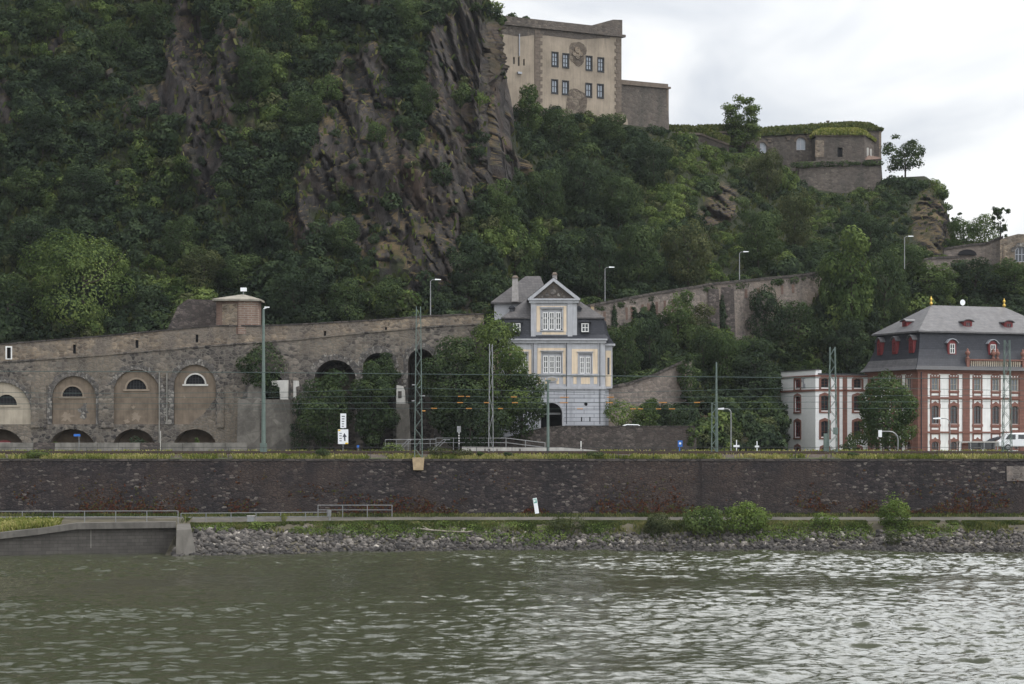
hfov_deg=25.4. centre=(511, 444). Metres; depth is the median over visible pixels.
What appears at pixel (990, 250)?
gorge wall
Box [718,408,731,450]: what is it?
street lamp
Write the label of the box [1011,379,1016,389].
window
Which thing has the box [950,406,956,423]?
window
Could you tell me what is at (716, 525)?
shrub
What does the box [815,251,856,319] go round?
hillside tree
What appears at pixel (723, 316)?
ivy bush
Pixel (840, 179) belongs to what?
bastion wall
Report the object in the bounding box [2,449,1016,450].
track grass
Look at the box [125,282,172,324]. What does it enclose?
broadleaf tree
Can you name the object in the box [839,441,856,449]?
shrub
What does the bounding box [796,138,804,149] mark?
window
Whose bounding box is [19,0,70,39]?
hillside tree
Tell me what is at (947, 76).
sky
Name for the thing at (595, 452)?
shrub
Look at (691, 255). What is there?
hillside tree
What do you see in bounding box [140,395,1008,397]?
overhead wire
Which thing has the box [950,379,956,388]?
window
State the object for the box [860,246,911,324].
hillside tree
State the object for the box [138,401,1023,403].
overhead wire
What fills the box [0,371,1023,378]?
overhead wire
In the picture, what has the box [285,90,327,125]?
hillside tree
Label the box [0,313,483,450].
arcade wall
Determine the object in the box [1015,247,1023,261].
window
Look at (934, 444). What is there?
window
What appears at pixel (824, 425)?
window
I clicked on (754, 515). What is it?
shrub
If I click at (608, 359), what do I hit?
window
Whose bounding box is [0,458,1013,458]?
ground
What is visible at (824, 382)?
window
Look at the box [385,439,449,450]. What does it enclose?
stair railing
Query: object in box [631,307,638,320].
ivy column
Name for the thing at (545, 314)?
window
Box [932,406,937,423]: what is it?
window
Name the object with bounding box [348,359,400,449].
broadleaf tree
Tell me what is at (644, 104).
stone bastion
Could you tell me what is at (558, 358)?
window
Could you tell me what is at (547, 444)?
railway pole
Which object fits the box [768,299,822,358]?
hillside tree
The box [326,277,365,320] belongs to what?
hillside tree
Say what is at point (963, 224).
hillside tree
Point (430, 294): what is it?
lamp post
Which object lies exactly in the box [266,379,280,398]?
ivy bush
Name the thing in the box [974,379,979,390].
window
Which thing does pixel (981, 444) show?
bus shelter
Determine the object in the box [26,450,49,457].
shrub
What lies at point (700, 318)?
hillside tree
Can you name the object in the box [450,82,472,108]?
hillside bush
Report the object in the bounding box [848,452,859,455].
shrub
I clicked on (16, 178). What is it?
hillside tree
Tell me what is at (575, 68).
fortress
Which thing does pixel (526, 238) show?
hillside tree
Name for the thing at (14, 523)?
bank grass
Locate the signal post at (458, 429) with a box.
[457,426,460,443]
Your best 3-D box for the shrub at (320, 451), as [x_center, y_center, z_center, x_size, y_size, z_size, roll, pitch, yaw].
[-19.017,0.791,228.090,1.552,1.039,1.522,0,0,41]
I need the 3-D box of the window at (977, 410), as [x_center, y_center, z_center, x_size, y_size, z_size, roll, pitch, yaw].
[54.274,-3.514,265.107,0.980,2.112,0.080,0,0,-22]
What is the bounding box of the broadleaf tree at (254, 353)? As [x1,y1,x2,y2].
[235,341,287,391]
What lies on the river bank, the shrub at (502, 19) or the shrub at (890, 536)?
the shrub at (890, 536)
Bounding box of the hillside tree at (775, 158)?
[747,147,783,200]
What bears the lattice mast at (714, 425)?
on the ground at (533, 458)
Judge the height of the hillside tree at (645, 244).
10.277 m
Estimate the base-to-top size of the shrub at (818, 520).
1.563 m
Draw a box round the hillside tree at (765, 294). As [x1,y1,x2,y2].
[744,284,790,344]
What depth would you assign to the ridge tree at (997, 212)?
323.71 m
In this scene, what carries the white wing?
on the ground at (533, 458)
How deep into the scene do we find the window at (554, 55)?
342.71 m
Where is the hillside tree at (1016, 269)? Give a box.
[992,257,1023,296]
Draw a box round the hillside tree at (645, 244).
[614,221,664,283]
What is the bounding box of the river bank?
[1,515,1023,554]
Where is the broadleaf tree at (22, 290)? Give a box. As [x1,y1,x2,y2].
[0,272,39,341]
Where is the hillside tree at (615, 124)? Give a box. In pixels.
[590,111,627,142]
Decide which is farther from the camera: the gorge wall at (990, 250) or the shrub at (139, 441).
the gorge wall at (990, 250)
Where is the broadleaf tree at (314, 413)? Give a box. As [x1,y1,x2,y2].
[290,368,354,450]
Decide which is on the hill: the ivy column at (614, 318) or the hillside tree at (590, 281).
the hillside tree at (590, 281)
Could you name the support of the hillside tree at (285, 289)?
on the hill
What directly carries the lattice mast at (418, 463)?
on the quay wall at (560, 486)
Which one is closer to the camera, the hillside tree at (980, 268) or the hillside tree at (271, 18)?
the hillside tree at (271, 18)
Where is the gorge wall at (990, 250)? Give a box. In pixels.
[943,236,1002,270]
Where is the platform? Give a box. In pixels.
[462,448,595,450]
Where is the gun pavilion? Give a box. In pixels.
[810,127,876,160]
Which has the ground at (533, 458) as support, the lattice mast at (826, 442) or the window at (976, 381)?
the lattice mast at (826, 442)
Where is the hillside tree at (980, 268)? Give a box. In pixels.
[949,257,1003,297]
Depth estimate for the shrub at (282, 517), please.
221.67 m
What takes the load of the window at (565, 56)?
in the fortress
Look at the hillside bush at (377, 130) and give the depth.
274.70 m
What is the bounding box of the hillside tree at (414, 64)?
[392,49,426,88]
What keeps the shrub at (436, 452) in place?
on the ground at (533, 458)
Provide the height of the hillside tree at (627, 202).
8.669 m
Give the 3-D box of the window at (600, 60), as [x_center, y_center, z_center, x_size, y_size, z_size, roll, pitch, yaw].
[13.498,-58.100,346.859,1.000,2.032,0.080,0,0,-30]
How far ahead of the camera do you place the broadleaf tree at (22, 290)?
256.83 m
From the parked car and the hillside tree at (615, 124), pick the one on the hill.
the hillside tree at (615, 124)
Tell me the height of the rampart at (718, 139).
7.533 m
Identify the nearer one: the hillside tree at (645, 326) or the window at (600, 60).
the hillside tree at (645, 326)
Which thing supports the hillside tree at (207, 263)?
on the hill
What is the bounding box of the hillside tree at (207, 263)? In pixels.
[179,246,225,289]
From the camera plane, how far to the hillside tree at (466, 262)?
259.25 m
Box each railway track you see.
[0,451,1023,451]
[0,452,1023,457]
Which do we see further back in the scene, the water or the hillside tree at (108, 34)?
the hillside tree at (108, 34)
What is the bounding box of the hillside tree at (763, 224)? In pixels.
[735,208,784,266]
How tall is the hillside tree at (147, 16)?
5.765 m
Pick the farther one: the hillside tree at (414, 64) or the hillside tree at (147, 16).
the hillside tree at (147, 16)
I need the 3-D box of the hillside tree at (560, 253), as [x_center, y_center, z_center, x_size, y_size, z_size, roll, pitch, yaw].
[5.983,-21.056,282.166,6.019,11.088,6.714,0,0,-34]
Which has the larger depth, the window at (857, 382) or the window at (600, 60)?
the window at (600, 60)
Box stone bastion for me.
[621,80,670,129]
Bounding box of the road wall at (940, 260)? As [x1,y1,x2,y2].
[886,256,959,278]
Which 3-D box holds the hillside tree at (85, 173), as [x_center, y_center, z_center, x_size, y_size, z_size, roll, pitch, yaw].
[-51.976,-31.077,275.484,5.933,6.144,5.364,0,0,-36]
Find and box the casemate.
[1000,234,1023,271]
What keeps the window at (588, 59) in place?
in the fortress
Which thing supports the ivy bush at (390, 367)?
attached to the arcade wall at (52, 407)
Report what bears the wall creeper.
attached to the quay wall at (560, 486)
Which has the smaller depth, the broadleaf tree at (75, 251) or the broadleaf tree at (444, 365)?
the broadleaf tree at (444, 365)
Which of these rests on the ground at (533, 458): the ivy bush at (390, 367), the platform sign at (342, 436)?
the platform sign at (342, 436)
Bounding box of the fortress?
[501,16,625,121]
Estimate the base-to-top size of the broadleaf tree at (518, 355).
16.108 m
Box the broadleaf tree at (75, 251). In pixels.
[15,227,138,332]
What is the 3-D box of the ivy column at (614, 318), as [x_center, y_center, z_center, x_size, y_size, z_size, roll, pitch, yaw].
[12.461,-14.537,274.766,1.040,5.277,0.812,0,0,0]
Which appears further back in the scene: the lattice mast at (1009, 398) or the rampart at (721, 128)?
the rampart at (721, 128)
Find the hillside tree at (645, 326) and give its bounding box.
[630,313,672,369]
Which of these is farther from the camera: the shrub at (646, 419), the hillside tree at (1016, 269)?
the hillside tree at (1016, 269)
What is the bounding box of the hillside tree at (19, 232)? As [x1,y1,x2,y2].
[3,213,58,261]
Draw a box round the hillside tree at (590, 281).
[575,229,620,296]
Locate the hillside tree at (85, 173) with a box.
[58,163,110,206]
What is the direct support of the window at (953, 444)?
in the palace
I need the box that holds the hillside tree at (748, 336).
[725,335,761,370]
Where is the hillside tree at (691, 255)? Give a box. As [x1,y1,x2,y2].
[661,217,713,286]
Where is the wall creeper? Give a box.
[0,469,1021,514]
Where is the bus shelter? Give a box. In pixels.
[956,441,998,450]
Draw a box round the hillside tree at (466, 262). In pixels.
[448,238,490,301]
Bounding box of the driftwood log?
[417,526,472,532]
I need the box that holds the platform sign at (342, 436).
[338,413,347,443]
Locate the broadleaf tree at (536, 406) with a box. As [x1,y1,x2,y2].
[498,371,546,446]
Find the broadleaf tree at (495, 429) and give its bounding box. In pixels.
[426,385,512,449]
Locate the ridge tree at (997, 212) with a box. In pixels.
[990,206,1010,236]
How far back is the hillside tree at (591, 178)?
309.45 m
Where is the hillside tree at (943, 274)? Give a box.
[907,260,958,297]
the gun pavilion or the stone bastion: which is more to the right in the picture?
the gun pavilion
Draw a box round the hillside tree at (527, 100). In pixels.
[513,83,543,134]
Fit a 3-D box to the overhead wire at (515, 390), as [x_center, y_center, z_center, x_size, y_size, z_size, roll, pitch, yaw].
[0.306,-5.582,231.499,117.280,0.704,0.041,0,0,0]
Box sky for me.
[490,0,1023,240]
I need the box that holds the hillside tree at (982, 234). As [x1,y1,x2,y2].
[967,213,1001,242]
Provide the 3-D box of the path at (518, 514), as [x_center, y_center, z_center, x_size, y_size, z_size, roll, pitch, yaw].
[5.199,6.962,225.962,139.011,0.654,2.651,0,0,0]
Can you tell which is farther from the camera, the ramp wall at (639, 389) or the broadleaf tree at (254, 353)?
the ramp wall at (639, 389)
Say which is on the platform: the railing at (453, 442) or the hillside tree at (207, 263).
the railing at (453, 442)
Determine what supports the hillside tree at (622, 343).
on the hill
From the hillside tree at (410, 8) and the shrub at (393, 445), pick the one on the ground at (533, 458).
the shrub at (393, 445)
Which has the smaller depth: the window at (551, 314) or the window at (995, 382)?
the window at (551, 314)
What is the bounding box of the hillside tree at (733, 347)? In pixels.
[706,328,751,388]
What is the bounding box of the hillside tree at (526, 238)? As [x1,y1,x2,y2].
[502,214,541,280]
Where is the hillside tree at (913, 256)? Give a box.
[888,242,926,279]
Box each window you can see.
[543,312,547,329]
[543,356,547,372]
[549,312,553,329]
[549,356,554,372]
[552,52,557,65]
[552,80,556,92]
[556,312,560,329]
[556,356,560,372]
[563,54,567,66]
[563,81,567,93]
[580,357,584,373]
[586,56,590,69]
[586,84,590,96]
[586,357,590,373]
[598,58,602,70]
[598,85,602,97]
[607,358,609,374]
[760,143,765,152]
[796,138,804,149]
[796,379,799,387]
[796,396,799,410]
[796,421,799,436]
[821,378,827,387]
[821,395,827,410]
[821,421,827,436]
[854,379,860,386]
[854,396,860,410]
[854,421,860,435]
[907,379,910,389]
[932,379,937,389]
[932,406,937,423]
[932,442,937,448]
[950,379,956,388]
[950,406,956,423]
[950,442,956,448]
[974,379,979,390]
[974,406,980,423]
[992,379,998,390]
[992,406,998,423]
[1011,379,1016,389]
[1012,406,1017,423]
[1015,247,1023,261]
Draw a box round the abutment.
[237,380,298,450]
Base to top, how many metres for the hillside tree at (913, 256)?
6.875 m
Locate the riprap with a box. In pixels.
[170,525,1023,556]
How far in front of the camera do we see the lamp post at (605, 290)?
275.99 m
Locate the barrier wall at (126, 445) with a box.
[0,443,246,450]
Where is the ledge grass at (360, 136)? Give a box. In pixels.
[0,0,946,300]
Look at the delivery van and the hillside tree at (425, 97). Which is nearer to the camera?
the delivery van
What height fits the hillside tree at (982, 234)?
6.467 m
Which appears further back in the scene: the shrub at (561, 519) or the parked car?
the parked car
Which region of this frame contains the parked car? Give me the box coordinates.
[622,424,639,425]
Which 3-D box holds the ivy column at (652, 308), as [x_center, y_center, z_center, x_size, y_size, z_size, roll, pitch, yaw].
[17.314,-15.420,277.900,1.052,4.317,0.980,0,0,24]
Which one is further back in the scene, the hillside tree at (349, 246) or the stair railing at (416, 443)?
the hillside tree at (349, 246)
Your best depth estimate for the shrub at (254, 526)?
219.13 m
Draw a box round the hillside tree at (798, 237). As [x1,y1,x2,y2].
[774,189,815,246]
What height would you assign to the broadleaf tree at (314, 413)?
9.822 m
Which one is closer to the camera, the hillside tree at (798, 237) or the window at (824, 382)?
the window at (824, 382)
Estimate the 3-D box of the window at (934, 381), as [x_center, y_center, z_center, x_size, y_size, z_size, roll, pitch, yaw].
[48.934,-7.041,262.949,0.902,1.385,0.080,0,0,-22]
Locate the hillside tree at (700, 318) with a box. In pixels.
[679,302,715,351]
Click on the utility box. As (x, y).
(250, 518)
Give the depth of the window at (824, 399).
272.10 m
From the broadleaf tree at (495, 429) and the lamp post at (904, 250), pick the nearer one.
the broadleaf tree at (495, 429)
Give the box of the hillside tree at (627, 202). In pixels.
[603,173,644,228]
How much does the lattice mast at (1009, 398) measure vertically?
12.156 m
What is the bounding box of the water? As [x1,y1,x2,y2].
[0,549,1023,683]
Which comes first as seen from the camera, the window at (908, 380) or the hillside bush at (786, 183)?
the window at (908, 380)
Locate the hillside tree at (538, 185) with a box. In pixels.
[525,168,566,219]
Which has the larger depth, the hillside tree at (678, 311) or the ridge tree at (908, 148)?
the ridge tree at (908, 148)
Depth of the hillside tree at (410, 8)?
291.04 m
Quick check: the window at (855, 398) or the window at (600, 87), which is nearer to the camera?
the window at (855, 398)
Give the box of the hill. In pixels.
[0,0,1023,450]
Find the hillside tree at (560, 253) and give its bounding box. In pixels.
[533,232,580,290]
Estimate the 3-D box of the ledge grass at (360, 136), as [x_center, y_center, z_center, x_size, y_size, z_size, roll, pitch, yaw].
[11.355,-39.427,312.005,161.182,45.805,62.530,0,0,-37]
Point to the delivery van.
(1017, 439)
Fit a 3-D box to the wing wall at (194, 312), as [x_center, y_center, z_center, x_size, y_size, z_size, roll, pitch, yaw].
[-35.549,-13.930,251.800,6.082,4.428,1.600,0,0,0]
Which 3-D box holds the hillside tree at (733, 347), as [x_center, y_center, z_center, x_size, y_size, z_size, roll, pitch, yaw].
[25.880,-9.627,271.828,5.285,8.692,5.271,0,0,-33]
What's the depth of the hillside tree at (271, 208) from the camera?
264.06 m
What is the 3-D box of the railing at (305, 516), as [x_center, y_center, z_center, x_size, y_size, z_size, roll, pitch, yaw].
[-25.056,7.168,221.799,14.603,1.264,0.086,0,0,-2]
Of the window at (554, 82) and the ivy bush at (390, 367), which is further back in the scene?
the window at (554, 82)
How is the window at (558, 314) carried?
in the baroque house
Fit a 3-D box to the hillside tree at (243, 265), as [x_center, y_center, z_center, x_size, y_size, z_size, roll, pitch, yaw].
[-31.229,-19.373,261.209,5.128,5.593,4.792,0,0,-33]
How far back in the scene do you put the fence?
227.75 m
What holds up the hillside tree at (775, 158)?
on the hill
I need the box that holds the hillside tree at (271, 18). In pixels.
[256,0,305,51]
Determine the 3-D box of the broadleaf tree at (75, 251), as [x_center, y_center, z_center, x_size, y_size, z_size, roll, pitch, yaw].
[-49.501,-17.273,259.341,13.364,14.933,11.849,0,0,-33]
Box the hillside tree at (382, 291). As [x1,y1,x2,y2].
[366,279,407,317]
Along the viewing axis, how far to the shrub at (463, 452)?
227.96 m
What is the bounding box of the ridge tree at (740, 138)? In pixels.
[720,94,762,152]
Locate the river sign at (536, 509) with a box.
[533,498,538,513]
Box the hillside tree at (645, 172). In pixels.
[635,136,674,186]
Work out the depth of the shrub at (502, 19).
311.68 m
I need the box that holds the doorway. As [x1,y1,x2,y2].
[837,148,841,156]
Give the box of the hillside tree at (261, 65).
[236,43,274,100]
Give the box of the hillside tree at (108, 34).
[96,19,137,61]
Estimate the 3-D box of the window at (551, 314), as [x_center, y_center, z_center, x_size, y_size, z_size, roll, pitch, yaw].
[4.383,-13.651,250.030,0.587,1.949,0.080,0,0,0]
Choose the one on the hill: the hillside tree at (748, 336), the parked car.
the hillside tree at (748, 336)
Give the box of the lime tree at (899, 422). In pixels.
[845,368,919,450]
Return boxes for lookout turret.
[212,288,264,333]
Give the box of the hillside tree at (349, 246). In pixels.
[322,218,360,257]
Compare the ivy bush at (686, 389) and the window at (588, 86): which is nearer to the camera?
the ivy bush at (686, 389)
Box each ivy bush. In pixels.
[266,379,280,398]
[289,402,312,449]
[374,352,401,401]
[676,352,701,405]
[686,424,697,449]
[719,295,727,329]
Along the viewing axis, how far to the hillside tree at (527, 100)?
327.79 m
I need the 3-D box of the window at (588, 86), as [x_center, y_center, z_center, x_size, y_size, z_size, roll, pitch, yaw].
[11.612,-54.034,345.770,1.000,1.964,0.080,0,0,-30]
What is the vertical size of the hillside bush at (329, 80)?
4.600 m
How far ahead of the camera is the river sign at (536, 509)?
225.56 m
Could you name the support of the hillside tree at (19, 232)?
on the hill
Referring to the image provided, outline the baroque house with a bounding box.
[491,272,614,437]
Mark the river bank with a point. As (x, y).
(875, 525)
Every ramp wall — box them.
[586,271,821,346]
[609,360,691,425]
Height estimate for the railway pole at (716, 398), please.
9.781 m
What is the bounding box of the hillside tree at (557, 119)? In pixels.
[541,108,580,146]
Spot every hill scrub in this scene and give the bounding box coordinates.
[0,0,1023,450]
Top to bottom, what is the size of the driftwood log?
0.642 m
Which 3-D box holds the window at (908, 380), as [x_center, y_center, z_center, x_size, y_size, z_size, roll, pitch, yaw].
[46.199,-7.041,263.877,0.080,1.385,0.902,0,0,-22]
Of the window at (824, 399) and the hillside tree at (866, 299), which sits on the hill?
the hillside tree at (866, 299)
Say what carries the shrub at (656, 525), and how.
on the river bank
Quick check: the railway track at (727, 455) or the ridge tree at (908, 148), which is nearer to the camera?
the railway track at (727, 455)
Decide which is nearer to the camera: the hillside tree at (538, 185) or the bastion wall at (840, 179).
the hillside tree at (538, 185)
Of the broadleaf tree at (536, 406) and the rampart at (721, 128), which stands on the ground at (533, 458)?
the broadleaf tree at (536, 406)
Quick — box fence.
[0,447,1023,458]
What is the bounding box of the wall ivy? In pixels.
[595,146,962,384]
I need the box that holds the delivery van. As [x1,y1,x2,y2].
[996,433,1023,449]
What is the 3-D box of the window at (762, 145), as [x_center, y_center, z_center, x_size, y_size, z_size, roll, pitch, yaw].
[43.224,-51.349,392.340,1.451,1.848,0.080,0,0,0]
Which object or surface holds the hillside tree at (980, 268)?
on the hill
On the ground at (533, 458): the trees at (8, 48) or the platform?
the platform
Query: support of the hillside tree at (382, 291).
on the hill
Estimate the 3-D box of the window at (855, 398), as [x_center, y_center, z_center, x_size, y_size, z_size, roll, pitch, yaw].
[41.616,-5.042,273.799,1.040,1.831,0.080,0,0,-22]
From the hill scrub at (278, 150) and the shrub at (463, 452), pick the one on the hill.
the hill scrub at (278, 150)
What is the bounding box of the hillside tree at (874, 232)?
[850,212,889,258]
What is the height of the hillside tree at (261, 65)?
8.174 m
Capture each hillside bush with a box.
[313,74,342,101]
[364,121,386,142]
[431,161,452,187]
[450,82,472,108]
[776,165,799,194]
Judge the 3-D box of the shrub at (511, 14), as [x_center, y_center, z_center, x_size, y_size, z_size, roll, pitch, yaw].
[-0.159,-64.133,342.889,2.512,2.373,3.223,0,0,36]
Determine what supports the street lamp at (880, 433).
on the ground at (533, 458)
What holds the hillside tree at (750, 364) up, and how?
on the hill
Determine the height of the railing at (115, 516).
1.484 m
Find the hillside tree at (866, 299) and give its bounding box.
[820,225,876,344]
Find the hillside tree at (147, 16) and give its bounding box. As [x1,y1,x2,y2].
[132,1,171,36]
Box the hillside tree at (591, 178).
[557,152,605,208]
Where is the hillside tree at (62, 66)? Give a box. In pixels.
[47,50,103,96]
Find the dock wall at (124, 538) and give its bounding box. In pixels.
[0,521,195,555]
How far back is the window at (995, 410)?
266.12 m
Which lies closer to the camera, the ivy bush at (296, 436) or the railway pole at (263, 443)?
the railway pole at (263, 443)
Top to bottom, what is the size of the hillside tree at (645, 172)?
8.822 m
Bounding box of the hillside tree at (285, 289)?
[265,267,321,323]
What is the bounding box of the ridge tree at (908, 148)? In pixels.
[881,134,925,177]
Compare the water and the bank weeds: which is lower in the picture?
the water
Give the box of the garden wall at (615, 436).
[474,426,695,450]
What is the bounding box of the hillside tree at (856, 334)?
[822,315,869,369]
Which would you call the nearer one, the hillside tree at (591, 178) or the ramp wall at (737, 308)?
the ramp wall at (737, 308)
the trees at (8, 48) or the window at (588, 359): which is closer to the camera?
the window at (588, 359)
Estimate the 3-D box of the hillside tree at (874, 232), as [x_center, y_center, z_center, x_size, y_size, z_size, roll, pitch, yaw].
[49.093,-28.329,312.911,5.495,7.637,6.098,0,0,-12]
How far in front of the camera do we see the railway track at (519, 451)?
233.63 m
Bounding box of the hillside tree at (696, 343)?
[684,324,721,372]
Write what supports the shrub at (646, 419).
on the terrace
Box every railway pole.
[260,307,268,451]
[542,380,550,450]
[715,362,717,450]
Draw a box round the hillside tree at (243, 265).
[215,253,260,293]
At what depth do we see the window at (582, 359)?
250.12 m
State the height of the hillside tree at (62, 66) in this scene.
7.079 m
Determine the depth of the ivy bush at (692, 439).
244.83 m
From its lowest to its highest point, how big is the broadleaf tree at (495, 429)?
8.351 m
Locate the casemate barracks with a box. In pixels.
[760,120,883,170]
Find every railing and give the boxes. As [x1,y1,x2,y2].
[0,511,177,521]
[181,512,329,520]
[318,505,391,516]
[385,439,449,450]
[436,438,544,449]
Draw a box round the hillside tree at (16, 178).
[0,166,51,206]
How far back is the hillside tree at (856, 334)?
287.92 m
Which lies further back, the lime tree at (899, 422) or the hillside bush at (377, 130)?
the hillside bush at (377, 130)
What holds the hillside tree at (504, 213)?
on the hill
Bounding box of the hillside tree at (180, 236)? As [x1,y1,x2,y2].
[160,215,202,260]
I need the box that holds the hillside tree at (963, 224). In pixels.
[946,216,982,246]
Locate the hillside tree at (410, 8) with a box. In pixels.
[391,0,422,39]
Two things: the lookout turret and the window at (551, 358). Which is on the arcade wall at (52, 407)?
the lookout turret
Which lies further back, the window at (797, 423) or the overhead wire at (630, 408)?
the window at (797, 423)
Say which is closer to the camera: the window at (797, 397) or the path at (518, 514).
the path at (518, 514)
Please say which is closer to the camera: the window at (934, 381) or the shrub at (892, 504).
the shrub at (892, 504)
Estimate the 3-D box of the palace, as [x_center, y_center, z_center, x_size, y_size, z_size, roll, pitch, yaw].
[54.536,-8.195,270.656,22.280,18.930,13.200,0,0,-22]
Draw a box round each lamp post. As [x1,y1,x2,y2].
[430,279,440,314]
[604,266,613,300]
[739,251,748,279]
[904,236,912,268]
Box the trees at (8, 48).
[0,0,1023,433]
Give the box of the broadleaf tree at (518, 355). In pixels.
[457,310,531,445]
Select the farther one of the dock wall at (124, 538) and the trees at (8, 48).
the trees at (8, 48)
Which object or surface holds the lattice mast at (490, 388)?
on the ground at (533, 458)
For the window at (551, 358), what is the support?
in the baroque house
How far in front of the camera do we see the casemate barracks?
392.00 m
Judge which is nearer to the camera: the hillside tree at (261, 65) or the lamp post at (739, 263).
the hillside tree at (261, 65)
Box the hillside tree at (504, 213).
[486,178,516,227]
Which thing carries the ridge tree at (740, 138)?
on the hill
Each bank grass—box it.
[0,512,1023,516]
[0,516,63,531]
[181,516,1023,548]
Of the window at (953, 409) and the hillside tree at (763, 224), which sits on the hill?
the hillside tree at (763, 224)
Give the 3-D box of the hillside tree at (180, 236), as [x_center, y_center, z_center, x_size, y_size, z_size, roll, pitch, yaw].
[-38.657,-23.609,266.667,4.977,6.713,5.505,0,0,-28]
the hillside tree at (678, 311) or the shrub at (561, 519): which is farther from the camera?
the hillside tree at (678, 311)
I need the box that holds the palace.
[860,298,1023,450]
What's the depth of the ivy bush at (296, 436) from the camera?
242.72 m
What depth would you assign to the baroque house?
249.97 m
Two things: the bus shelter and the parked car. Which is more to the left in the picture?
the parked car
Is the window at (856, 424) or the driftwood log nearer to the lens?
the driftwood log
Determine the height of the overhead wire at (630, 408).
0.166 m
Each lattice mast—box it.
[411,306,425,469]
[488,344,493,451]
[711,403,717,451]
[823,347,837,451]
[1001,340,1012,451]
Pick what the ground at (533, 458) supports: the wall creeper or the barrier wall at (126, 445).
the barrier wall at (126, 445)
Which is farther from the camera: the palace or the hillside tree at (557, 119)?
the hillside tree at (557, 119)
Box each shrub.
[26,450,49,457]
[129,436,146,442]
[247,520,275,530]
[280,514,287,520]
[315,448,329,456]
[381,442,403,450]
[427,446,450,456]
[452,448,473,455]
[496,14,507,25]
[506,12,517,16]
[543,515,586,529]
[586,451,603,456]
[603,399,639,425]
[633,398,661,425]
[643,512,673,534]
[657,403,686,425]
[680,504,732,538]
[722,500,771,534]
[809,512,839,526]
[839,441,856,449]
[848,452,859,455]
[877,491,910,528]
[883,530,902,544]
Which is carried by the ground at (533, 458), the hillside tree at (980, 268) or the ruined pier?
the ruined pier
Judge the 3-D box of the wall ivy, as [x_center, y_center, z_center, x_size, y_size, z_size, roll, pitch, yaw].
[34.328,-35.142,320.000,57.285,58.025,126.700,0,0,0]
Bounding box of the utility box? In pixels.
[247,515,254,521]
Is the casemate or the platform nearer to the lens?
the platform
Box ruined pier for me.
[396,385,410,450]
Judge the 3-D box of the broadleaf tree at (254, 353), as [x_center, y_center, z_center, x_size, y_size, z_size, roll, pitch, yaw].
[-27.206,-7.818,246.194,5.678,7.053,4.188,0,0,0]
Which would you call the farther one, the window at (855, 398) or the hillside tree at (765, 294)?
the hillside tree at (765, 294)
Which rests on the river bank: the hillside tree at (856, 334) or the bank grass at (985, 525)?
the bank grass at (985, 525)
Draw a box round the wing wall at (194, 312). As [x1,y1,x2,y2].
[168,299,215,328]
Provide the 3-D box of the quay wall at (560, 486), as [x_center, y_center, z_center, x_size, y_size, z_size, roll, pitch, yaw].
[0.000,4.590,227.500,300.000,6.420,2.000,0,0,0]
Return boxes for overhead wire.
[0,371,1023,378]
[0,387,1022,393]
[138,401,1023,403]
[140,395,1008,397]
[347,408,930,408]
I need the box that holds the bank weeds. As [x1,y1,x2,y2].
[192,520,960,546]
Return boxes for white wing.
[780,369,867,450]
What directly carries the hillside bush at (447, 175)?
on the hill
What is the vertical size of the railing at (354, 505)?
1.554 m
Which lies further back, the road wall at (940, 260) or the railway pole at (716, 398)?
the road wall at (940, 260)
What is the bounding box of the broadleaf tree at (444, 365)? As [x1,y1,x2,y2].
[417,335,493,450]
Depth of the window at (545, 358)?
250.12 m
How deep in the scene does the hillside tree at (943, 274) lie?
305.59 m
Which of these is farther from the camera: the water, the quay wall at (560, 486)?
the quay wall at (560, 486)
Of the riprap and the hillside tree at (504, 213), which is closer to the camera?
the riprap
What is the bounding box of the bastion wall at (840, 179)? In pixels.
[795,155,882,192]
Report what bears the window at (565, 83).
in the fortress
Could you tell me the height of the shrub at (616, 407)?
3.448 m
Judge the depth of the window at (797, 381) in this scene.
275.78 m
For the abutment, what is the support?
on the ground at (533, 458)
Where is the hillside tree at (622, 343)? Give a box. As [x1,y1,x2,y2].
[608,325,643,377]
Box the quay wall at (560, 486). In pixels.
[0,459,1023,515]
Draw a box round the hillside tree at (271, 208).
[238,199,283,247]
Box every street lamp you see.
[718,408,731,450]
[878,430,898,450]
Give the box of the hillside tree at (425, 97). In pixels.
[410,81,438,117]
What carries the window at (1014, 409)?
in the palace
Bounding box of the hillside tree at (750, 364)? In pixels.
[730,338,774,397]
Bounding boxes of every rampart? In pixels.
[669,124,730,151]
[697,123,761,152]
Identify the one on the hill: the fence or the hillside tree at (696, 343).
the hillside tree at (696, 343)
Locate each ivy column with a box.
[611,303,618,330]
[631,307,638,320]
[650,302,655,317]
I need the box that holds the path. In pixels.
[2,517,1023,521]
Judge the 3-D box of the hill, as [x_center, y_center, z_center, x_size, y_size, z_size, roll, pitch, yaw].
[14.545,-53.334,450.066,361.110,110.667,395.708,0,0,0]
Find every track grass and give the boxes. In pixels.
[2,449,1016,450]
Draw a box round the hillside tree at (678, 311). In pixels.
[658,290,695,346]
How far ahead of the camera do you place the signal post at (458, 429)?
237.88 m
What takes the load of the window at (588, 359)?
in the baroque house
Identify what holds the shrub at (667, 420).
on the terrace

